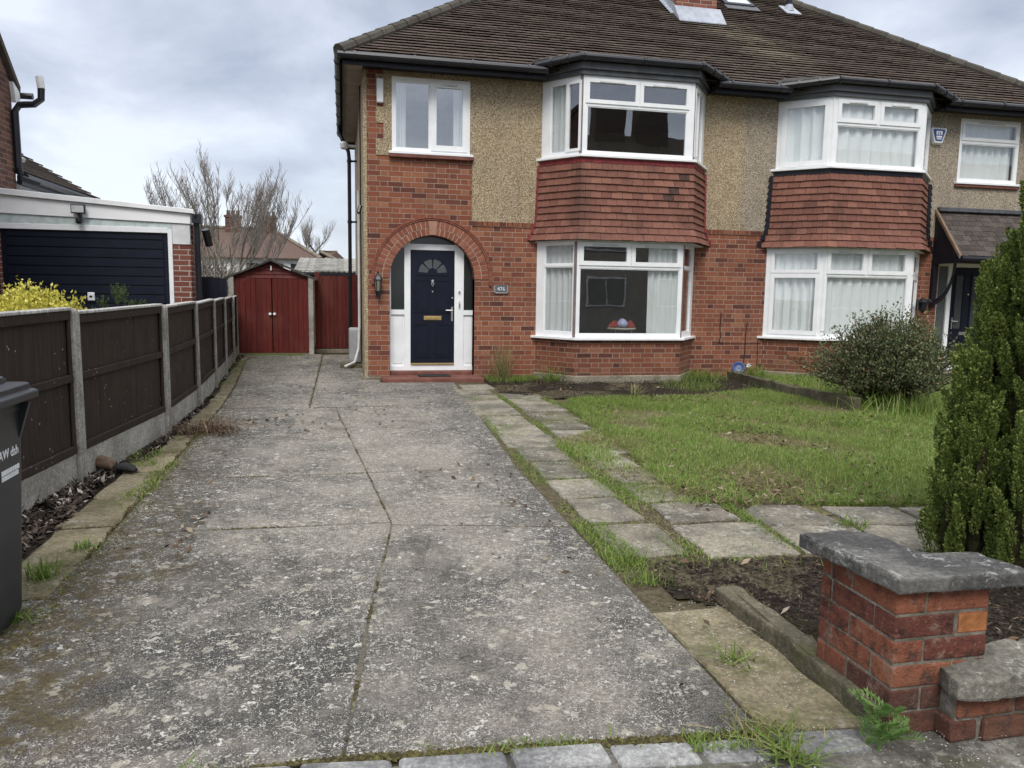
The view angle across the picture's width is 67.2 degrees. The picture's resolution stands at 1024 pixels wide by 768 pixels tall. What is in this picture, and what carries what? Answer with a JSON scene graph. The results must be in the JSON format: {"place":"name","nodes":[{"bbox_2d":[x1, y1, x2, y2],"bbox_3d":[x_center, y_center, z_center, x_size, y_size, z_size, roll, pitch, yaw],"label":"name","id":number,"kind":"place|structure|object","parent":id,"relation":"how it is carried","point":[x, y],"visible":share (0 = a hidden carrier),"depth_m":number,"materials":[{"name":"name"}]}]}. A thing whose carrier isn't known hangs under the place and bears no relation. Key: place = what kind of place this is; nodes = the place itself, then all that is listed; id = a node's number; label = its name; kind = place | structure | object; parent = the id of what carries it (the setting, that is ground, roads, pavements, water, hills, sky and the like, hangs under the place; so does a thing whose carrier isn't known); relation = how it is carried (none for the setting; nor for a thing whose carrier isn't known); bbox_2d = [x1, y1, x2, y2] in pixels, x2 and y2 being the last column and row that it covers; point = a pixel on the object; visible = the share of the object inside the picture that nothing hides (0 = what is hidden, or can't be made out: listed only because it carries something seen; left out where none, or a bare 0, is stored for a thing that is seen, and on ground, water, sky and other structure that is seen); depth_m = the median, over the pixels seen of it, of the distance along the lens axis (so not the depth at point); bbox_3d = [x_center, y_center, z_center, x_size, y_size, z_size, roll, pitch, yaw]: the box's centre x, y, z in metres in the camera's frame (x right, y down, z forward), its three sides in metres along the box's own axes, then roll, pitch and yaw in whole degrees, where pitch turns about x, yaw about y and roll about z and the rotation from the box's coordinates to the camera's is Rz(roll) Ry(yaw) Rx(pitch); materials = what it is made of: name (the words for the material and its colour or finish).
{"place":"outdoors","nodes":[
{"label":"outdoors","id":0,"kind":"place"},
{"bbox_2d":[0,354,757,767],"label":"driveway","id":1,"kind":"structure","parent":0,"point":[94,680],"depth_m":3.78,"materials":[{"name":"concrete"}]},
{"bbox_2d":[0,376,38,632],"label":"wheelie bin","id":2,"kind":"object","parent":1,"relation":"on","point":[14,403],"visible":0.99,"depth_m":3.57,"materials":[{"name":"plastic"}]},
{"bbox_2d":[4,588,70,630],"bbox_3d":[-2.426,1.085,3.657,0.483,0.093,0.554,5,8,28],"label":"grass tuft","id":3,"kind":"object","parent":1,"relation":"on","point":[18,617],"visible":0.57,"depth_m":3.68,"materials":[{"name":"green plant"}]},
{"bbox_2d":[160,412,305,438],"bbox_3d":[-3.041,0.438,8.097,1.820,0.166,1.739,4,8,27],"label":"dead plant","id":4,"kind":"object","parent":1,"relation":"on","point":[209,428],"visible":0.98,"depth_m":8.12,"materials":[{"name":"brown plant"}]},
{"bbox_2d":[0,355,783,767],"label":"moss","id":5,"kind":"object","parent":1,"relation":"on","point":[650,739],"visible":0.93,"depth_m":2.83,"materials":[{"name":"green plant"}]},
{"bbox_2d":[18,388,1021,767],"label":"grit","id":6,"kind":"object","parent":1,"relation":"on","point":[600,674],"visible":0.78,"depth_m":3.45,"materials":[{"name":"grey gravel"}]},
{"bbox_2d":[21,376,1018,685],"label":"leaf litter","id":7,"kind":"object","parent":1,"relation":"on","point":[779,490],"visible":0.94,"depth_m":6.33,"materials":[{"name":"brown plant"}]},
{"bbox_2d":[0,0,1023,258],"label":"sky","id":8,"kind":"structure","parent":0,"point":[131,86],"materials":[{"name":"grey"}]},
{"bbox_2d":[49,338,997,767],"bbox_3d":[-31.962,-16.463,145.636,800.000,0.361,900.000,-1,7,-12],"label":"ground","id":9,"kind":"structure","parent":0,"point":[381,382],"depth_m":9.80,"materials":[{"name":"brown soil"}]},
{"bbox_2d":[0,278,86,311],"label":"golden shrub","id":10,"kind":"object","parent":9,"relation":"on","point":[21,299],"visible":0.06,"depth_m":8.01,"materials":[{"name":"yellow plant"}]},
{"bbox_2d":[0,33,100,294],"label":"brick house","id":11,"kind":"structure","parent":9,"relation":"on","point":[32,175],"depth_m":11.97,"materials":[{"name":"brown tile"}]},
{"bbox_2d":[0,188,212,309],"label":"garage","id":12,"kind":"structure","parent":9,"relation":"on","point":[89,248],"depth_m":11.77,"materials":[{"name":"paint"}]},
{"bbox_2d":[0,229,169,309],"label":"garage door","id":13,"kind":"structure","parent":12,"relation":"in","point":[87,263],"depth_m":11.79,"materials":[{"name":"blue plastic"}]},
{"bbox_2d":[0,295,238,510],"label":"fence","id":14,"kind":"object","parent":9,"relation":"on","point":[114,383],"visible":0.93,"depth_m":6.57,"materials":[{"name":"wood"}]},
{"bbox_2d":[92,283,146,308],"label":"shrub","id":15,"kind":"object","parent":9,"relation":"on","point":[120,296],"visible":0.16,"depth_m":9.63,"materials":[{"name":"green plant"}]},
{"bbox_2d":[22,355,243,559],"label":"bark mulch","id":16,"kind":"object","parent":9,"relation":"on","point":[79,493],"visible":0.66,"depth_m":5.57,"materials":[{"name":"brown wood"}]},
{"bbox_2d":[95,455,137,471],"bbox_3d":[-3.326,0.660,6.422,0.395,0.133,0.128,1,7,2],"label":"broken boot","id":17,"kind":"object","parent":16,"relation":"on","point":[103,462],"visible":0.75,"depth_m":6.38,"materials":[{"name":"brown leather"}]},
{"bbox_2d":[22,357,249,600],"bbox_3d":[-3.882,0.302,9.734,0.426,0.229,12.135,-1,7,-13],"label":"slab strip","id":18,"kind":"object","parent":9,"relation":"on","point":[81,524],"visible":0.66,"depth_m":5.24,"materials":[{"name":"beige concrete"}]},
{"bbox_2d":[22,551,87,583],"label":"grass tuft","id":19,"kind":"object","parent":18,"relation":"on","point":[42,571],"visible":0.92,"depth_m":4.15,"materials":[{"name":"green plant"}]},
{"bbox_2d":[58,537,108,553],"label":"grass tuft","id":20,"kind":"object","parent":18,"relation":"on","point":[84,544],"visible":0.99,"depth_m":4.62,"materials":[{"name":"green plant"}]},
{"bbox_2d":[119,446,173,459],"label":"grass tuft","id":21,"kind":"object","parent":18,"relation":"on","point":[158,451],"visible":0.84,"depth_m":7.02,"materials":[{"name":"green plant"}]},
{"bbox_2d":[202,277,232,299],"bbox_3d":[-5.868,-1.211,14.990,0.848,1.729,0.100,-1,7,-12],"label":"navy fence","id":22,"kind":"object","parent":9,"relation":"on","point":[217,284],"visible":0.23,"depth_m":14.90,"materials":[{"name":"wood"}]},
{"bbox_2d":[143,138,312,274],"bbox_3d":[-8.715,-4.279,23.000,5.513,5.928,3.826,-1,7,-12],"label":"bare tree","id":23,"kind":"object","parent":9,"relation":"on","point":[260,215],"visible":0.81,"depth_m":22.73,"materials":[{"name":"brown plant"}]},
{"bbox_2d":[201,253,293,335],"bbox_3d":[-7.566,-1.781,18.764,5.738,2.791,4.438,-1,7,-12],"label":"bramble thicket","id":24,"kind":"object","parent":9,"relation":"on","point":[208,274],"visible":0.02,"depth_m":18.50,"materials":[{"name":"brown plant"}]},
{"bbox_2d":[201,230,305,289],"bbox_3d":[-8.762,-2.412,20.434,6.875,3.402,5.612,-1,7,-12],"label":"bare hedge","id":25,"kind":"object","parent":9,"relation":"on","point":[212,263],"visible":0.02,"depth_m":20.39,"materials":[{"name":"brown plant"}]},
{"bbox_2d":[201,210,321,274],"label":"hip roofed house","id":26,"kind":"structure","parent":9,"relation":"on","point":[292,253],"depth_m":44.54,"materials":[{"name":"brown brick"}]},
{"bbox_2d":[224,259,317,355],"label":"prefab garage","id":27,"kind":"structure","parent":9,"relation":"on","point":[288,296],"depth_m":16.25,"materials":[{"name":"wood"}]},
{"bbox_2d":[234,278,272,352],"bbox_3d":[-5.415,-1.428,16.154,0.733,1.565,0.083,-1,7,-12],"label":"door","id":28,"kind":"structure","parent":27,"relation":"in","point":[255,300],"depth_m":16.17,"materials":[{"name":"red wood"}]},
{"bbox_2d":[272,279,308,352],"bbox_3d":[-4.683,-1.436,16.314,0.728,1.564,0.083,-1,7,-12],"label":"door","id":29,"kind":"structure","parent":27,"relation":"in","point":[290,300],"depth_m":16.32,"materials":[{"name":"red wood"}]},
{"bbox_2d":[296,216,335,254],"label":"pollarded tree","id":30,"kind":"object","parent":9,"relation":"on","point":[306,237],"visible":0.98,"depth_m":57.32,"materials":[{"name":"grey plant"}]},
{"bbox_2d":[295,257,355,321],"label":"outbuilding","id":31,"kind":"structure","parent":9,"relation":"on","point":[326,266],"depth_m":23.83,"materials":[{"name":"grey concrete"}]},
{"bbox_2d":[315,272,357,352],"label":"side gate","id":32,"kind":"structure","parent":9,"relation":"on","point":[332,330],"depth_m":17.09,"materials":[{"name":"red wood"}]},
{"bbox_2d":[318,250,355,272],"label":"distant house","id":33,"kind":"structure","parent":9,"relation":"on","point":[330,254],"depth_m":62.94,"materials":[{"name":"brown brick"}]},
{"bbox_2d":[22,352,924,767],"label":"edge grass","id":34,"kind":"structure","parent":9,"relation":"on","point":[600,546],"depth_m":5.21,"materials":[{"name":"green plant"}]},
{"bbox_2d":[333,0,1023,382],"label":"semi detached house","id":35,"kind":"structure","parent":9,"relation":"on","point":[675,122],"depth_m":13.27,"materials":[{"name":"red brick"}]},
{"bbox_2d":[396,82,405,146],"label":"curtain","id":36,"kind":"object","parent":35,"relation":"hanging from","point":[400,114],"visible":0.77,"depth_m":12.38,"materials":[{"name":"white fabric"}]},
{"bbox_2d":[389,76,473,156],"bbox_3d":[-1.291,-4.261,12.329,1.355,1.190,0.145,-1,7,-12],"label":"window","id":37,"kind":"structure","parent":35,"relation":"in","point":[433,149],"depth_m":12.34,"materials":[{"name":"white plastic"}]},
{"bbox_2d":[410,250,453,362],"bbox_3d":[-1.328,-1.283,12.881,0.725,1.870,0.105,-1,7,-12],"label":"front door","id":38,"kind":"structure","parent":35,"relation":"in","point":[431,272],"depth_m":12.88,"materials":[{"name":"blue wood"}]},
{"bbox_2d":[418,374,450,376],"bbox_3d":[-1.290,-0.143,12.750,0.520,0.016,0.270,-1,7,-12],"label":"doormat","id":39,"kind":"object","parent":35,"relation":"on","point":[433,375],"visible":1,"depth_m":12.67,"materials":[{"name":"rubber"}]},
{"bbox_2d":[453,89,461,146],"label":"curtain","id":40,"kind":"object","parent":35,"relation":"hanging from","point":[457,117],"visible":0.45,"depth_m":12.57,"materials":[{"name":"white fabric"}]},
{"bbox_2d":[535,242,573,336],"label":"window","id":41,"kind":"structure","parent":35,"relation":"in","point":[542,265],"depth_m":12.93,"materials":[{"name":"white plastic"}]},
{"bbox_2d":[552,85,565,152],"bbox_3d":[0.778,-4.308,12.588,0.444,1.140,0.066,8,10,44],"label":"curtain","id":42,"kind":"object","parent":35,"relation":"hanging from","point":[559,109],"visible":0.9,"depth_m":12.59,"materials":[{"name":"white fabric"}]},
{"bbox_2d":[546,245,572,330],"bbox_3d":[0.788,-1.581,12.830,0.742,1.530,0.078,7,9,41],"label":"curtain","id":43,"kind":"object","parent":35,"relation":"hanging from","point":[559,301],"visible":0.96,"depth_m":12.83,"materials":[{"name":"white fabric"}]},
{"bbox_2d":[541,75,581,157],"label":"window","id":44,"kind":"structure","parent":35,"relation":"in","point":[548,87],"depth_m":12.55,"materials":[{"name":"white plastic"}]},
{"bbox_2d":[607,327,635,332],"bbox_3d":[1.854,-0.560,13.146,0.500,0.800,0.500,-1,7,-12],"label":"side table","id":45,"kind":"object","parent":35,"relation":"in","point":[619,328],"visible":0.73,"depth_m":12.95,"materials":[{"name":"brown wood"}]},
{"bbox_2d":[608,318,634,327],"bbox_3d":[1.861,-1.032,13.048,0.481,0.160,0.195,-1,7,-12],"label":"ornament","id":46,"kind":"object","parent":45,"relation":"on","point":[622,323],"visible":1,"depth_m":13.00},
{"bbox_2d":[575,241,683,337],"bbox_3d":[1.941,-1.554,12.732,1.855,1.575,0.102,-1,7,-12],"label":"window","id":47,"kind":"structure","parent":35,"relation":"in","point":[630,264],"depth_m":12.68,"materials":[{"name":"white plastic"}]},
{"bbox_2d":[582,75,695,158],"bbox_3d":[2.045,-4.275,12.417,1.910,1.215,0.102,-1,7,-12],"label":"window","id":48,"kind":"structure","parent":35,"relation":"in","point":[639,105],"depth_m":12.37,"materials":[{"name":"white plastic"}]},
{"bbox_2d":[646,248,677,332],"bbox_3d":[2.515,-1.566,12.927,0.540,1.530,0.084,-1,7,-12],"label":"curtain","id":49,"kind":"object","parent":35,"relation":"hanging from","point":[661,300],"visible":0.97,"depth_m":12.94,"materials":[{"name":"white fabric"}]},
{"bbox_2d":[681,245,693,337],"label":"window","id":50,"kind":"structure","parent":35,"relation":"in","point":[689,269],"depth_m":13.51,"materials":[{"name":"white plastic"}]},
{"bbox_2d":[694,85,705,163],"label":"window","id":51,"kind":"structure","parent":35,"relation":"in","point":[700,96],"depth_m":13.03,"materials":[{"name":"white plastic"}]},
{"bbox_2d":[762,249,823,337],"bbox_3d":[5.020,-1.629,13.735,0.989,1.580,0.086,5,8,28],"label":"window","id":52,"kind":"structure","parent":35,"relation":"in","point":[771,273],"depth_m":13.73,"materials":[{"name":"white plastic"}]},
{"bbox_2d":[772,253,817,330],"bbox_3d":[5.063,-1.628,13.769,0.894,1.530,0.092,5,8,28],"label":"curtain","id":53,"kind":"object","parent":35,"relation":"hanging from","point":[793,307],"visible":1,"depth_m":13.78,"materials":[{"name":"white fabric"}]},
{"bbox_2d":[775,97,831,168],"bbox_3d":[5.091,-4.349,13.412,0.926,1.150,0.086,5,8,32],"label":"window","id":54,"kind":"structure","parent":35,"relation":"in","point":[781,163],"depth_m":13.43,"materials":[{"name":"white plastic"}]},
{"bbox_2d":[786,106,824,161],"bbox_3d":[5.114,-4.348,13.447,0.842,1.110,0.077,5,8,31],"label":"curtain","id":55,"kind":"object","parent":35,"relation":"hanging from","point":[805,132],"visible":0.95,"depth_m":13.45,"materials":[{"name":"white fabric"}]},
{"bbox_2d":[824,253,904,333],"bbox_3d":[6.290,-1.607,13.754,1.670,1.530,0.074,-1,7,-12],"label":"curtain","id":56,"kind":"object","parent":35,"relation":"hanging from","point":[846,296],"visible":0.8,"depth_m":13.74,"materials":[{"name":"white fabric"}]},
{"bbox_2d":[821,249,912,337],"bbox_3d":[6.294,-1.603,13.682,1.755,1.580,0.102,-1,7,-12],"label":"window","id":57,"kind":"structure","parent":35,"relation":"in","point":[866,271],"depth_m":13.60,"materials":[{"name":"white plastic"}]},
{"bbox_2d":[836,104,916,166],"bbox_3d":[6.343,-4.327,13.428,1.690,1.110,0.075,-1,7,-12],"label":"curtain","id":58,"kind":"object","parent":35,"relation":"hanging from","point":[875,146],"visible":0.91,"depth_m":13.44,"materials":[{"name":"white fabric"}]},
{"bbox_2d":[831,96,925,169],"bbox_3d":[6.344,-4.323,13.355,1.800,1.150,0.102,-1,7,-12],"label":"window","id":59,"kind":"structure","parent":35,"relation":"in","point":[878,122],"depth_m":13.30,"materials":[{"name":"white plastic"}]},
{"bbox_2d":[908,252,919,323],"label":"window","id":60,"kind":"structure","parent":35,"relation":"in","point":[916,256],"depth_m":14.33,"materials":[{"name":"white plastic"}]},
{"bbox_2d":[922,106,931,171],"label":"window","id":61,"kind":"structure","parent":35,"relation":"in","point":[928,114],"depth_m":13.99,"materials":[{"name":"white plastic"}]},
{"bbox_2d":[946,267,980,364],"bbox_3d":[8.815,-1.307,14.984,0.736,1.886,0.100,-1,7,-12],"label":"front door","id":62,"kind":"structure","parent":35,"relation":"in","point":[963,294],"depth_m":14.94,"materials":[{"name":"blue wood"}]},
{"bbox_2d":[959,124,1012,180],"bbox_3d":[8.996,-4.409,14.706,1.260,1.130,0.081,-1,7,-12],"label":"curtain","id":63,"kind":"object","parent":35,"relation":"hanging from","point":[985,162],"visible":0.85,"depth_m":14.72,"materials":[{"name":"white fabric"}]},
{"bbox_2d":[954,118,1020,186],"bbox_3d":[9.021,-4.367,14.580,1.435,1.202,0.145,-1,7,-12],"label":"window","id":64,"kind":"structure","parent":35,"relation":"in","point":[1014,144],"depth_m":14.57,"materials":[{"name":"white plastic"}]},
{"bbox_2d":[652,607,864,731],"bbox_3d":[1.016,1.252,3.494,0.426,0.071,1.244,-1,7,-12],"label":"concrete strip","id":65,"kind":"object","parent":9,"relation":"on","point":[679,628],"visible":0.66,"depth_m":3.30,"materials":[{"name":"beige concrete"}]},
{"bbox_2d":[651,624,783,675],"bbox_3d":[0.970,1.184,3.427,0.481,0.087,0.650,6,8,35],"label":"grass tuft","id":66,"kind":"object","parent":65,"relation":"on","point":[733,654],"visible":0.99,"depth_m":3.42,"materials":[{"name":"green plant"}]},
{"bbox_2d":[727,370,860,410],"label":"edging kerb","id":67,"kind":"structure","parent":9,"relation":"on","point":[822,396],"depth_m":11.41,"materials":[{"name":"concrete"}]},
{"bbox_2d":[732,362,744,372],"bbox_3d":[4.041,-0.292,13.750,0.230,0.216,0.126,2,7,9],"label":"ball","id":68,"kind":"object","parent":67,"relation":"on","point":[736,366],"visible":0.84,"depth_m":13.73,"materials":[{"name":"plastic"}]},
{"bbox_2d":[654,556,1023,643],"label":"front bed","id":69,"kind":"object","parent":9,"relation":"on","point":[999,598],"visible":0.22,"depth_m":4.07,"materials":[{"name":"soil"}]},
{"bbox_2d":[488,376,1023,643],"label":"soil clods","id":70,"kind":"object","parent":69,"relation":"on","point":[787,593],"visible":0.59,"depth_m":4.41,"materials":[{"name":"brown soil"}]},
{"bbox_2d":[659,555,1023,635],"bbox_3d":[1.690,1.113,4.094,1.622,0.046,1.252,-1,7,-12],"label":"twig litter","id":71,"kind":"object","parent":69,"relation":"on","point":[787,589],"visible":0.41,"depth_m":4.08,"materials":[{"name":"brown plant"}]},
{"bbox_2d":[914,180,1023,568],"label":"conifer","id":72,"kind":"object","parent":69,"relation":"on","point":[976,485],"visible":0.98,"depth_m":4.54,"materials":[{"name":"green plant"}]},
{"bbox_2d":[799,530,1023,732],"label":"gate pillar","id":73,"kind":"structure","parent":9,"relation":"on","point":[899,625],"depth_m":2.91,"materials":[{"name":"brick"}]},
{"bbox_2d":[259,586,872,767],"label":"kerb","id":74,"kind":"structure","parent":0,"point":[656,755],"depth_m":2.77,"materials":[{"name":"grey concrete"}]},
{"bbox_2d":[684,682,845,758],"bbox_3d":[0.949,1.264,2.848,0.511,0.079,0.472,8,10,44],"label":"grass tuft","id":75,"kind":"object","parent":74,"relation":"on","point":[759,722],"visible":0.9,"depth_m":2.88,"materials":[{"name":"green plant"}]},
{"bbox_2d":[484,378,750,398],"bbox_3d":[1.978,0.047,12.326,4.620,0.086,2.450,-1,7,-12],"label":"house bed","id":76,"kind":"object","parent":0,"point":[726,382],"visible":0.4,"depth_m":12.16,"materials":[{"name":"soil"}]},
{"bbox_2d":[479,340,519,380],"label":"ornamental grass","id":77,"kind":"object","parent":76,"relation":"on","point":[502,370],"depth_m":12.71,"materials":[{"name":"green plant"}]},
{"bbox_2d":[536,365,587,382],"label":"leafy clump","id":78,"kind":"object","parent":76,"relation":"on","point":[552,376],"visible":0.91,"depth_m":12.65,"materials":[{"name":"green plant"}]},
{"bbox_2d":[611,382,651,394],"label":"leafy clump","id":79,"kind":"object","parent":76,"relation":"on","point":[634,391],"visible":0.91,"depth_m":11.47,"materials":[{"name":"green plant"}]},
{"bbox_2d":[672,367,727,382],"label":"leafy clump","id":80,"kind":"object","parent":76,"relation":"on","point":[695,375],"visible":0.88,"depth_m":13.28,"materials":[{"name":"green plant"}]},
{"bbox_2d":[392,723,1023,767],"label":"pavement","id":81,"kind":"structure","parent":0,"point":[936,756],"depth_m":2.76,"materials":[{"name":"grey concrete"}]},
{"bbox_2d":[730,706,863,767],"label":"grass tuft","id":82,"kind":"object","parent":81,"relation":"on","point":[788,746],"visible":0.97,"depth_m":2.73,"materials":[{"name":"green plant"}]},
{"bbox_2d":[840,686,925,750],"bbox_3d":[1.342,1.228,2.785,0.274,0.238,0.235,5,8,30],"label":"weed","id":83,"kind":"object","parent":81,"relation":"on","point":[882,734],"visible":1,"depth_m":2.77,"materials":[{"name":"green plant"}]},
{"bbox_2d":[933,638,1023,741],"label":"wall","id":84,"kind":"structure","parent":81,"relation":"on","point":[983,699],"depth_m":2.86,"materials":[{"name":"brick"}]},
{"bbox_2d":[454,382,986,612],"bbox_3d":[1.322,0.554,8.507,3.200,0.123,8.800,-1,7,-12],"label":"path bed","id":85,"kind":"object","parent":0,"point":[650,598],"visible":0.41,"depth_m":4.68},
{"bbox_2d":[468,395,800,574],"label":"path grass","id":86,"kind":"structure","parent":85,"relation":"on","point":[568,506],"depth_m":5.99,"materials":[{"name":"green plant"}]},
{"bbox_2d":[596,546,673,567],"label":"grass tuft","id":87,"kind":"object","parent":85,"relation":"on","point":[625,558],"visible":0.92,"depth_m":4.59,"materials":[{"name":"green plant"}]},
{"bbox_2d":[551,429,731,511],"bbox_3d":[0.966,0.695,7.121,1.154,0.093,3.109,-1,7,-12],"label":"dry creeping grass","id":88,"kind":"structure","parent":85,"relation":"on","point":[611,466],"depth_m":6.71,"materials":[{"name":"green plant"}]},
{"bbox_2d":[546,425,737,509],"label":"creeping grass","id":89,"kind":"structure","parent":85,"relation":"on","point":[590,448],"depth_m":7.33,"materials":[{"name":"green plant"}]},
{"bbox_2d":[622,563,680,589],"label":"grass tuft","id":90,"kind":"object","parent":85,"relation":"on","point":[645,578],"visible":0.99,"depth_m":4.28,"materials":[{"name":"green plant"}]},
{"bbox_2d":[709,486,768,508],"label":"grass tuft","id":91,"kind":"object","parent":85,"relation":"on","point":[741,500],"visible":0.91,"depth_m":5.86,"materials":[{"name":"green plant"}]},
{"bbox_2d":[454,384,998,558],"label":"garden path","id":92,"kind":"structure","parent":0,"point":[894,525],"depth_m":5.60,"materials":[{"name":"grey concrete"}]},
{"bbox_2d":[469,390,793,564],"bbox_3d":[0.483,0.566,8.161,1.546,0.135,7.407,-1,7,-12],"label":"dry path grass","id":93,"kind":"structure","parent":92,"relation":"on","point":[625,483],"depth_m":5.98,"materials":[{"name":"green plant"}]},
{"bbox_2d":[830,511,875,530],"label":"grass tuft","id":94,"kind":"object","parent":92,"relation":"on","point":[847,523],"visible":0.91,"depth_m":5.30,"materials":[{"name":"green plant"}]},
{"bbox_2d":[561,386,946,514],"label":"lawn","id":95,"kind":"structure","parent":0,"point":[815,508],"depth_m":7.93,"materials":[{"name":"green plant"}]},
{"bbox_2d":[733,370,970,417],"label":"neighbour lawn","id":96,"kind":"structure","parent":0,"point":[855,393],"depth_m":12.66,"materials":[{"name":"green plant"}]},
{"bbox_2d":[725,362,778,377],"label":"leafy clump","id":97,"kind":"object","parent":96,"relation":"on","point":[755,372],"visible":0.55,"depth_m":13.47,"materials":[{"name":"green plant"}]},
{"bbox_2d":[783,297,976,402],"bbox_3d":[5.291,-0.447,10.779,2.258,1.550,2.463,6,8,35],"label":"round shrub","id":98,"kind":"object","parent":96,"relation":"on","point":[883,358],"visible":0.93,"depth_m":10.44,"materials":[{"name":"green plant"}]},
{"bbox_2d":[836,383,954,418],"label":"long grass","id":99,"kind":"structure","parent":96,"relation":"on","point":[898,404],"depth_m":10.18,"materials":[{"name":"green plant"}]}
]}

